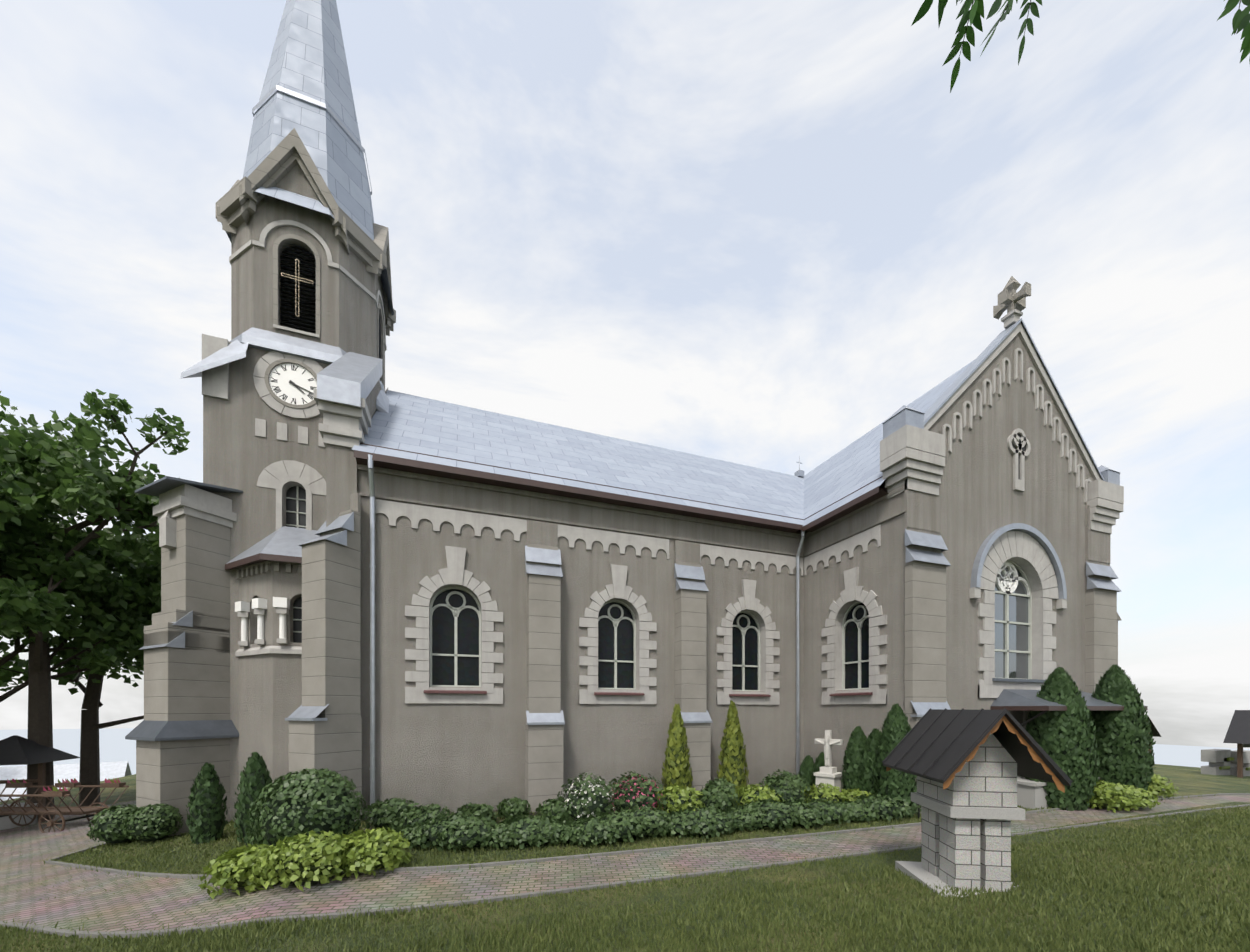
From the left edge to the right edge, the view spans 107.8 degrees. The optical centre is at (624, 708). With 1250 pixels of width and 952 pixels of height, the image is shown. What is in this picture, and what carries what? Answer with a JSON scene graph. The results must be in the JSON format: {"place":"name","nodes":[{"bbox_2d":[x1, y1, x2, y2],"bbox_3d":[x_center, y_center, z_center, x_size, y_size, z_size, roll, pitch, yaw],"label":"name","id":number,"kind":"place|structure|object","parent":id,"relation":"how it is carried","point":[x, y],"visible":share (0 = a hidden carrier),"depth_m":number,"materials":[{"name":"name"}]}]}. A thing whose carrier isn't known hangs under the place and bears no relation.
{"place":"outdoors","nodes":[
{"label":"outdoors","id":0,"kind":"place"},
{"bbox_2d":[0,728,1249,951],"bbox_3d":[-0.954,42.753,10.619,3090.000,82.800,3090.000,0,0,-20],"label":"ground","id":1,"kind":"structure","parent":0,"point":[1180,766],"depth_m":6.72,"materials":[{"name":"green plant"}]},
{"bbox_2d":[0,735,80,829],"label":"gazebo","id":2,"kind":"object","parent":1,"relation":"on","point":[16,750],"visible":0.65,"depth_m":15.20,"materials":[{"name":"brown wood"}]},
{"bbox_2d":[0,761,131,800],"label":"water","id":3,"kind":"structure","parent":1,"relation":"on","point":[108,770],"depth_m":40.10,"materials":[{"name":"liquid"}]},
{"bbox_2d":[0,389,189,819],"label":"trees","id":4,"kind":"object","parent":1,"relation":"on","point":[106,582],"visible":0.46,"depth_m":15.90,"materials":[{"name":"green plant"}]},
{"bbox_2d":[125,0,395,837],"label":"tower","id":5,"kind":"structure","parent":1,"relation":"on","point":[251,639],"depth_m":12.20,"materials":[{"name":"paint"}]},
{"bbox_2d":[0,776,1249,937],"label":"paths","id":6,"kind":"structure","parent":1,"relation":"on","point":[381,889],"depth_m":7.45,"materials":[{"name":"stone"}]},
{"bbox_2d":[0,778,128,832],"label":"ladder wagon","id":7,"kind":"object","parent":6,"relation":"on","point":[32,809],"visible":0.81,"depth_m":14.15,"materials":[{"name":"brown wood"}]},
{"bbox_2d":[86,664,1177,898],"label":"shrubs","id":8,"kind":"object","parent":1,"relation":"on","point":[302,822],"visible":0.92,"depth_m":10.24,"materials":[{"name":"green plant"}]},
{"bbox_2d":[357,276,1123,819],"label":"church walls","id":9,"kind":"structure","parent":1,"relation":"on","point":[533,648],"depth_m":12.71,"materials":[{"name":"grey paint"}]},
{"bbox_2d":[351,360,973,818],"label":"church roofs","id":10,"kind":"structure","parent":9,"relation":"on","point":[417,434],"depth_m":14.16,"materials":[{"name":"silver metal"}]},
{"bbox_2d":[990,689,1147,728],"bbox_3d":[12.593,1.043,12.978,4.500,3.220,1.450,0,0,-20],"label":"door canopy","id":11,"kind":"object","parent":9,"relation":"attached to","point":[1026,702],"visible":0.25,"depth_m":12.41,"materials":[{"name":"metal"}]},
{"bbox_2d":[814,730,842,791],"bbox_3d":[5.673,1.653,12.726,0.640,2.100,0.720,0,0,-45],"label":"stone cross","id":12,"kind":"object","parent":1,"relation":"on","point":[828,773],"visible":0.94,"depth_m":12.61,"materials":[{"name":"stone"}]},
{"bbox_2d":[882,708,1072,896],"bbox_3d":[4.891,1.316,6.604,1.487,2.639,1.840,0,0,8],"label":"shrine","id":13,"kind":"object","parent":1,"relation":"on","point":[966,767],"visible":0.94,"depth_m":6.16,"materials":[{"name":"white stone"}]},
{"bbox_2d":[1147,710,1249,777],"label":"gazebo","id":14,"kind":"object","parent":1,"relation":"on","point":[1229,762],"depth_m":23.00,"materials":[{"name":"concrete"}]},
{"bbox_2d":[0,0,1249,748],"label":"sky","id":15,"kind":"structure","parent":0,"point":[753,233],"materials":[{"name":"white"}]},
{"bbox_2d":[911,0,1249,92],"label":"ash branch","id":16,"kind":"object","parent":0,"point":[1240,20],"visible":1,"depth_m":1.45,"materials":[{"name":"green plant"}]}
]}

